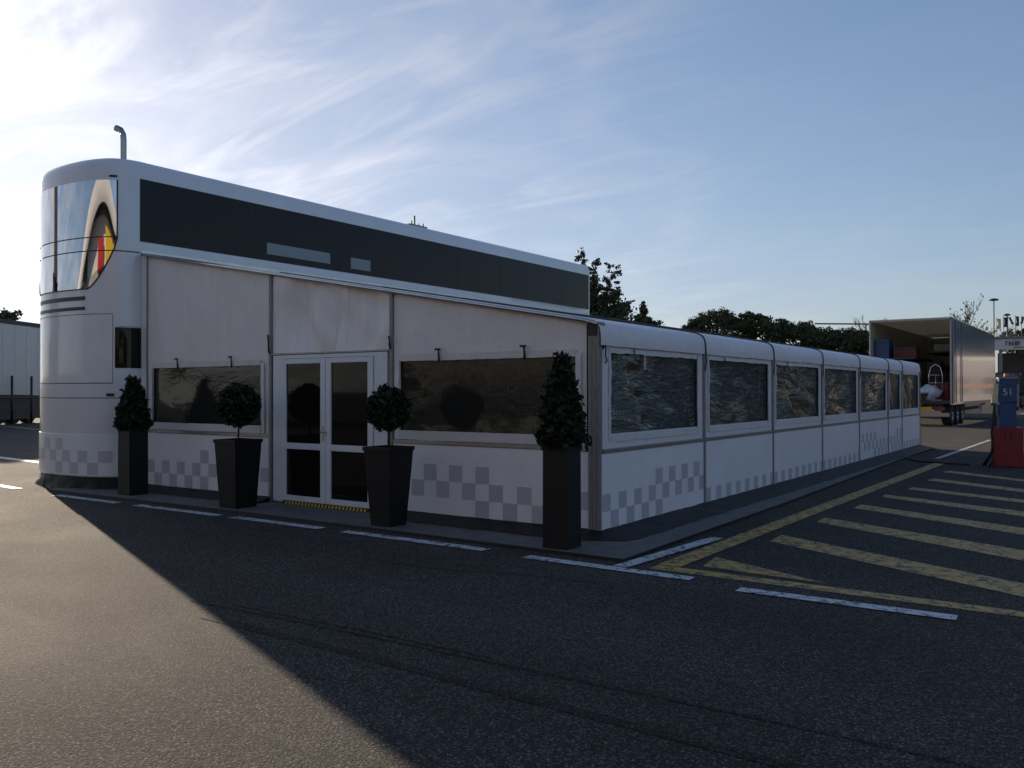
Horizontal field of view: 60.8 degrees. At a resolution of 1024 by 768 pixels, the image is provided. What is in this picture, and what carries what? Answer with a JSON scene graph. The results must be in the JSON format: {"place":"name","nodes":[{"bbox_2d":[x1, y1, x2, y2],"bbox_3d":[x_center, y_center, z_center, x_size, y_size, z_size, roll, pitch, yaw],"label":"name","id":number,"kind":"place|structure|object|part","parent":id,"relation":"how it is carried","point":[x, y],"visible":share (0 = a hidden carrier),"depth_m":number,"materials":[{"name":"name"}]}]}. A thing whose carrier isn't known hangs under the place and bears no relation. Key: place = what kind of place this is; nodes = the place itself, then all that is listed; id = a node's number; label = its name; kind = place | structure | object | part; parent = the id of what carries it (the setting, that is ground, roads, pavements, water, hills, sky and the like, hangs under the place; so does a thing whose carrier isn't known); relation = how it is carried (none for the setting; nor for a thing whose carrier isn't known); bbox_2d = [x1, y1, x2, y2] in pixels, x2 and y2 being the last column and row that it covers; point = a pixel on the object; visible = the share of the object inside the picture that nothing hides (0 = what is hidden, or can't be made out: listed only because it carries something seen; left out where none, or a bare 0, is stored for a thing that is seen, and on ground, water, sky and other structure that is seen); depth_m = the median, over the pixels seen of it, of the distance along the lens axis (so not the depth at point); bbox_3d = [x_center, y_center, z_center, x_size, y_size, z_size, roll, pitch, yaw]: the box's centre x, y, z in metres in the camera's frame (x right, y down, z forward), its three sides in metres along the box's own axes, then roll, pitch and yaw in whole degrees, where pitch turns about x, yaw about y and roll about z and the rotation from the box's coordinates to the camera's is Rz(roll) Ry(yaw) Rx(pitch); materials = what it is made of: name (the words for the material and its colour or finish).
{"place":"outdoors","nodes":[
{"label":"outdoors","id":0,"kind":"place"},
{"bbox_2d":[0,402,1023,767],"bbox_3d":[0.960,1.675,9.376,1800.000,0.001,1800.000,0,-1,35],"label":"ground","id":1,"kind":"structure","parent":0,"point":[116,650],"depth_m":5.54,"materials":[{"name":"grey asphalt"}]},
{"bbox_2d":[0,484,19,488],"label":"white line","id":2,"kind":"object","parent":1,"relation":"on","point":[10,487],"visible":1,"depth_m":14.53,"materials":[{"name":"paint"}]},
{"bbox_2d":[0,307,23,319],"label":"olive tree","id":3,"kind":"object","parent":1,"relation":"on","point":[5,314],"visible":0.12,"depth_m":53.53,"materials":[{"name":"green plant"}]},
{"bbox_2d":[0,457,38,462],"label":"white line","id":4,"kind":"object","parent":1,"relation":"on","point":[25,460],"depth_m":20.60,"materials":[{"name":"white paint"}]},
{"bbox_2d":[0,318,39,423],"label":"white box trailer","id":5,"kind":"object","parent":1,"relation":"on","point":[20,352],"visible":0.73,"depth_m":44.48,"materials":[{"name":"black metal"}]},
{"bbox_2d":[0,376,39,424],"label":"safety rail","id":6,"kind":"object","parent":1,"relation":"on","point":[31,397],"visible":0.86,"depth_m":43.82,"materials":[{"name":"black metal"}]},
{"bbox_2d":[52,494,121,502],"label":"white line","id":7,"kind":"object","parent":1,"relation":"on","point":[84,498],"visible":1,"depth_m":13.01,"materials":[{"name":"paint"}]},
{"bbox_2d":[132,504,221,515],"bbox_3d":[-4.532,1.696,11.748,1.860,0.001,0.150,0,-1,35],"label":"white line","id":8,"kind":"object","parent":1,"relation":"on","point":[178,510],"visible":1,"depth_m":11.69,"materials":[{"name":"paint"}]},
{"bbox_2d":[228,516,326,528],"bbox_3d":[-2.889,1.684,10.625,1.660,0.001,0.150,0,-1,35],"label":"white line","id":9,"kind":"object","parent":1,"relation":"on","point":[279,522],"visible":1,"depth_m":10.60,"materials":[{"name":"paint"}]},
{"bbox_2d":[35,125,589,488],"bbox_3d":[-3.179,-1.284,20.828,3.005,6.121,15.497,0,-1,35],"label":"hospitality coach","id":10,"kind":"object","parent":1,"relation":"on","point":[105,223],"visible":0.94,"depth_m":14.74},
{"bbox_2d":[115,327,140,367],"bbox_3d":[-6.218,-0.589,14.220,0.474,0.660,0.046,0,-1,-38],"label":"corner window","id":11,"kind":"structure","parent":10,"relation":"in","point":[127,340],"depth_m":14.17,"materials":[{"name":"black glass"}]},
{"bbox_2d":[140,179,588,308],"bbox_3d":[-1.893,-2.815,20.348,0.012,1.030,14.710,0,-1,35],"label":"side window","id":12,"kind":"structure","parent":10,"relation":"in","point":[170,215],"depth_m":17.79,"materials":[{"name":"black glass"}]},
{"bbox_2d":[231,604,491,658],"bbox_3d":[-1.109,1.647,5.891,2.400,0.001,0.037,0,-1,34],"label":"tyre mark","id":13,"kind":"object","parent":1,"relation":"on","point":[367,631],"visible":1,"depth_m":5.80,"materials":[{"name":"rubber"}]},
{"bbox_2d":[342,530,490,550],"bbox_3d":[-1.086,1.670,9.347,2.041,0.001,0.160,0,-1,35],"label":"white line","id":14,"kind":"object","parent":1,"relation":"on","point":[419,540],"visible":1,"depth_m":9.30,"materials":[{"name":"paint"}]},
{"bbox_2d":[48,450,926,561],"bbox_3d":[2.297,1.735,18.992,10.380,0.035,19.300,0,-1,35],"label":"ground mat","id":15,"kind":"object","parent":1,"relation":"on","point":[615,551],"visible":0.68,"depth_m":10.44,"materials":[{"name":"plastic"}]},
{"bbox_2d":[112,373,153,495],"bbox_3d":[-5.802,0.757,13.347,0.610,1.854,0.626,0,-1,-27],"label":"potted shrub","id":16,"kind":"object","parent":15,"relation":"on","point":[133,422],"visible":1,"depth_m":13.23,"materials":[{"name":"black plastic"}]},
{"bbox_2d":[213,381,262,508],"bbox_3d":[-3.718,0.816,11.865,0.660,1.705,0.688,0,-1,35],"label":"potted shrub","id":17,"kind":"object","parent":15,"relation":"on","point":[237,458],"visible":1,"depth_m":11.71,"materials":[{"name":"black plastic"}]},
{"bbox_2d":[362,383,414,526],"bbox_3d":[-1.437,0.817,10.213,0.612,1.668,0.603,0,-1,35],"label":"potted shrub","id":18,"kind":"object","parent":15,"relation":"on","point":[388,409],"visible":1,"depth_m":10.10,"materials":[{"name":"black plastic"}]},
{"bbox_2d":[140,253,934,541],"bbox_3d":[2.704,-0.202,18.933,8.948,3.846,18.531,0,-1,35],"label":"awning","id":19,"kind":"object","parent":15,"relation":"on","point":[684,427],"visible":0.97,"depth_m":11.71,"materials":[{"name":"fabric"}]},
{"bbox_2d":[273,352,388,511],"bbox_3d":[-2.506,0.627,11.761,2.200,2.074,0.131,0,-1,35],"label":"double door","id":20,"kind":"structure","parent":19,"relation":"in","point":[321,429],"depth_m":11.78,"materials":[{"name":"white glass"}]},
{"bbox_2d":[533,350,592,549],"bbox_3d":[0.484,0.644,8.756,0.596,1.984,0.600,0,-1,35],"label":"potted shrub","id":21,"kind":"object","parent":15,"relation":"on","point":[560,435],"visible":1,"depth_m":8.65,"materials":[{"name":"black plastic"}]},
{"bbox_2d":[201,615,809,767],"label":"tyre mark","id":22,"kind":"object","parent":1,"relation":"on","point":[747,755],"visible":1,"depth_m":4.49,"materials":[{"name":"rubber"}]},
{"bbox_2d":[191,600,988,767],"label":"tyre mark","id":23,"kind":"object","parent":1,"relation":"on","point":[810,729],"visible":1,"depth_m":4.57,"materials":[{"name":"rubber"}]},
{"bbox_2d":[574,247,629,320],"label":"cedar tree","id":24,"kind":"object","parent":1,"relation":"on","point":[601,302],"visible":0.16,"depth_m":77.13,"materials":[{"name":"green plant"}]},
{"bbox_2d":[522,555,694,579],"bbox_3d":[0.830,1.655,7.899,1.720,0.001,0.150,0,-1,36],"label":"white line","id":25,"kind":"object","parent":1,"relation":"on","point":[683,577],"visible":1,"depth_m":7.87,"materials":[{"name":"paint"}]},
{"bbox_2d":[590,298,639,321],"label":"broadleaf tree","id":26,"kind":"object","parent":1,"relation":"on","point":[626,309],"visible":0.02,"depth_m":76.73,"materials":[{"name":"green plant"}]},
{"bbox_2d":[639,301,648,317],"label":"cypress tree","id":27,"kind":"object","parent":1,"relation":"on","point":[643,310],"visible":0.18,"depth_m":79.59,"materials":[{"name":"green plant"}]},
{"bbox_2d":[632,314,663,324],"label":"broadleaf tree","id":28,"kind":"object","parent":1,"relation":"on","point":[640,319],"visible":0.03,"depth_m":74.93,"materials":[{"name":"green plant"}]},
{"bbox_2d":[615,537,722,566],"bbox_3d":[1.602,1.657,8.671,0.150,0.001,1.985,0,-1,39],"label":"white line","id":29,"kind":"object","parent":1,"relation":"on","point":[629,563],"visible":1,"depth_m":8.57,"materials":[{"name":"paint"}]},
{"bbox_2d":[681,322,705,331],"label":"pine tree","id":30,"kind":"object","parent":1,"relation":"on","point":[690,326],"visible":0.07,"depth_m":70.47,"materials":[{"name":"green plant"}]},
{"bbox_2d":[682,307,747,335],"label":"pine tree","id":31,"kind":"object","parent":1,"relation":"on","point":[720,317],"visible":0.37,"depth_m":70.09,"materials":[{"name":"green plant"}]},
{"bbox_2d":[720,310,777,338],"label":"pine tree","id":32,"kind":"object","parent":1,"relation":"on","point":[750,318],"visible":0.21,"depth_m":71.08,"materials":[{"name":"green plant"}]},
{"bbox_2d":[704,557,823,582],"bbox_3d":[2.109,1.656,7.692,0.414,0.001,1.338,0,-1,-30],"label":"yellow line","id":33,"kind":"object","parent":1,"relation":"on","point":[717,562],"visible":1,"depth_m":7.83,"materials":[{"name":"paint"}]},
{"bbox_2d":[742,318,801,342],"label":"pine tree","id":34,"kind":"object","parent":1,"relation":"on","point":[770,330],"visible":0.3,"depth_m":68.76,"materials":[{"name":"green plant"}]},
{"bbox_2d":[659,463,941,566],"bbox_3d":[5.518,1.696,13.693,0.220,0.001,14.101,0,-1,35],"label":"yellow line","id":35,"kind":"object","parent":1,"relation":"on","point":[690,557],"visible":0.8,"depth_m":10.38,"materials":[{"name":"paint"}]},
{"bbox_2d":[767,320,836,349],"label":"pine tree","id":36,"kind":"object","parent":1,"relation":"on","point":[808,326],"visible":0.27,"depth_m":68.51,"materials":[{"name":"green plant"}]},
{"bbox_2d":[796,326,843,350],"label":"pine tree","id":37,"kind":"object","parent":1,"relation":"on","point":[809,338],"visible":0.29,"depth_m":66.85,"materials":[{"name":"green plant"}]},
{"bbox_2d":[651,565,1023,616],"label":"yellow line","id":38,"kind":"object","parent":1,"relation":"on","point":[869,594],"visible":1,"depth_m":6.93,"materials":[{"name":"paint"}]},
{"bbox_2d":[815,323,868,329],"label":"lattice gantry","id":39,"kind":"object","parent":1,"relation":"on","point":[842,324],"visible":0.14,"depth_m":75.50,"materials":[{"name":"grey metal"}]},
{"bbox_2d":[819,326,868,353],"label":"pine tree","id":40,"kind":"object","parent":1,"relation":"on","point":[845,334],"visible":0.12,"depth_m":66.75,"materials":[{"name":"green plant"}]},
{"bbox_2d":[735,587,958,619],"bbox_3d":[2.469,1.642,6.559,1.581,0.001,0.160,0,-1,35],"label":"white line","id":41,"kind":"object","parent":1,"relation":"on","point":[862,605],"visible":1,"depth_m":6.52,"materials":[{"name":"paint"}]},
{"bbox_2d":[837,330,868,354],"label":"pine tree","id":42,"kind":"object","parent":1,"relation":"on","point":[859,340],"visible":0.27,"depth_m":64.58,"materials":[{"name":"green plant"}]},
{"bbox_2d":[853,315,885,329],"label":"bare tree","id":43,"kind":"object","parent":1,"relation":"on","point":[865,327],"visible":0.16,"depth_m":71.88,"materials":[{"name":"brown plant"}]},
{"bbox_2d":[770,535,1023,596],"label":"yellow line","id":44,"kind":"object","parent":1,"relation":"on","point":[992,583],"visible":1,"depth_m":7.91,"materials":[{"name":"paint"}]},
{"bbox_2d":[817,518,1023,560],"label":"yellow line","id":45,"kind":"object","parent":1,"relation":"on","point":[1012,553],"visible":1,"depth_m":9.28,"materials":[{"name":"paint"}]},
{"bbox_2d":[869,317,994,425],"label":"box trailer","id":46,"kind":"object","parent":1,"relation":"on","point":[969,357],"visible":0.67,"depth_m":43.60,"materials":[{"name":"silver metal"}]},
{"bbox_2d":[874,339,892,357],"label":"storage crate","id":47,"kind":"object","parent":46,"relation":"in","point":[883,348],"visible":0.84,"depth_m":41.01,"materials":[{"name":"blue paint"}]},
{"bbox_2d":[893,347,920,357],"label":"storage crate","id":48,"kind":"object","parent":46,"relation":"on","point":[903,352],"visible":0.91,"depth_m":40.79,"materials":[{"name":"red plastic"}]},
{"bbox_2d":[920,384,942,399],"bbox_3d":[19.027,0.376,39.744,1.112,0.739,0.807,0,-1,35],"label":"plastic sack","id":49,"kind":"object","parent":46,"relation":"on","point":[935,392],"visible":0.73,"depth_m":39.46,"materials":[{"name":"white plastic"}]},
{"bbox_2d":[926,361,943,383],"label":"storage crate","id":50,"kind":"object","parent":46,"relation":"on","point":[935,370],"visible":0.54,"depth_m":42.18,"materials":[{"name":"black plastic"}]},
{"bbox_2d":[928,363,942,399],"bbox_3d":[19.212,-0.096,39.595,0.620,1.680,0.330,0,-1,35],"label":"hand trolley","id":51,"kind":"object","parent":46,"relation":"in","point":[929,382],"visible":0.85,"depth_m":39.69,"materials":[{"name":"metal"}]},
{"bbox_2d":[930,382,949,399],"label":"storage crate","id":52,"kind":"object","parent":46,"relation":"on","point":[946,390],"visible":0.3,"depth_m":40.02,"materials":[{"name":"red paint"}]},
{"bbox_2d":[934,342,949,350],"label":"storage crate","id":53,"kind":"object","parent":46,"relation":"on","point":[943,346],"visible":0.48,"depth_m":41.77,"materials":[{"name":"grey plastic"}]},
{"bbox_2d":[944,365,949,381],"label":"storage crate","id":54,"kind":"object","parent":46,"relation":"on","point":[946,373],"visible":0.16,"depth_m":44.37,"materials":[{"name":"plastic"}]},
{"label":"rear door","id":55,"kind":"part","parent":46,"relation":"part of","materials":[{"name":"silver metal"}]},
{"bbox_2d":[899,455,969,464],"bbox_3d":[9.882,1.724,21.261,1.230,0.065,5.415,0,0,16],"label":"cable","id":56,"kind":"object","parent":1,"relation":"on","point":[936,462],"visible":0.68,"depth_m":19.12,"materials":[{"name":"black plastic"}]},
{"bbox_2d":[855,505,1023,534],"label":"yellow line","id":57,"kind":"object","parent":1,"relation":"on","point":[998,527],"visible":1,"depth_m":10.70,"materials":[{"name":"paint"}]},
{"bbox_2d":[882,494,1023,515],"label":"yellow line","id":58,"kind":"object","parent":1,"relation":"on","point":[998,510],"visible":1,"depth_m":12.09,"materials":[{"name":"paint"}]},
{"bbox_2d":[937,440,990,458],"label":"white line","id":59,"kind":"object","parent":1,"relation":"on","point":[948,454],"visible":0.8,"depth_m":23.31,"materials":[{"name":"paint"}]},
{"bbox_2d":[910,487,1023,502],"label":"yellow line","id":60,"kind":"object","parent":1,"relation":"on","point":[974,495],"visible":1,"depth_m":13.25,"materials":[{"name":"paint"}]},
{"bbox_2d":[929,478,1023,491],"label":"yellow line","id":61,"kind":"object","parent":1,"relation":"on","point":[981,485],"visible":1,"depth_m":14.64,"materials":[{"name":"paint"}]},
{"bbox_2d":[949,294,1017,337],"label":"sparse tree","id":62,"kind":"object","parent":1,"relation":"on","point":[969,314],"visible":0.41,"depth_m":82.44,"materials":[{"name":"green plant"}]},
{"bbox_2d":[946,471,1023,481],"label":"yellow line","id":63,"kind":"object","parent":1,"relation":"on","point":[981,475],"visible":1,"depth_m":16.35,"materials":[{"name":"paint"}]},
{"bbox_2d":[989,298,998,330],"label":"lamp post","id":64,"kind":"object","parent":1,"relation":"on","point":[993,299],"visible":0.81,"depth_m":87.34,"materials":[{"name":"grey metal"}]},
{"bbox_2d":[982,373,1023,467],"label":"service pillar","id":65,"kind":"structure","parent":1,"relation":"on","point":[1007,441],"depth_m":18.16,"materials":[{"name":"metal"}]},
{"bbox_2d":[1003,314,1010,352],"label":"lamp post","id":66,"kind":"object","parent":1,"relation":"on","point":[1006,315],"visible":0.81,"depth_m":87.53,"materials":[{"name":"grey metal"}]},
{"bbox_2d":[995,336,1023,406],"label":"canopy building","id":67,"kind":"structure","parent":1,"relation":"on","point":[1010,362],"depth_m":77.69,"materials":[{"name":"white paint"}]},
{"bbox_2d":[996,318,1000,336],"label":"flag","id":68,"kind":"object","parent":67,"relation":"on","point":[998,323],"visible":0.93,"depth_m":81.02,"materials":[{"name":"beige fabric"}]},
{"bbox_2d":[1003,316,1007,336],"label":"flag","id":69,"kind":"object","parent":67,"relation":"on","point":[1005,323],"visible":0.93,"depth_m":80.70,"materials":[{"name":"blue fabric"}]},
{"bbox_2d":[1015,315,1018,335],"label":"flag","id":70,"kind":"object","parent":67,"relation":"on","point":[1016,320],"visible":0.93,"depth_m":80.17,"materials":[{"name":"fabric"}]},
{"bbox_2d":[1020,316,1023,335],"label":"flag","id":71,"kind":"object","parent":67,"relation":"on","point":[1022,320],"visible":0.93,"depth_m":79.91,"materials":[{"name":"blue fabric"}]},
{"bbox_2d":[995,372,1023,407],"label":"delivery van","id":72,"kind":"object","parent":1,"relation":"on","point":[1020,378],"visible":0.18,"depth_m":76.89,"materials":[{"name":"black metal"}]},
{"bbox_2d":[999,328,1023,352],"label":"broadleaf tree","id":73,"kind":"object","parent":1,"relation":"on","point":[1018,332],"visible":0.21,"depth_m":85.66,"materials":[{"name":"green plant"}]},
{"bbox_2d":[0,0,1023,372],"label":"sky","id":74,"kind":"structure","parent":0,"point":[818,161],"materials":[{"name":"blue"}]},
{"bbox_2d":[991,392,1023,409],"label":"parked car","id":75,"kind":"object","parent":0,"point":[1021,398],"visible":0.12,"depth_m":71.38,"materials":[{"name":"black metal"}]}
]}

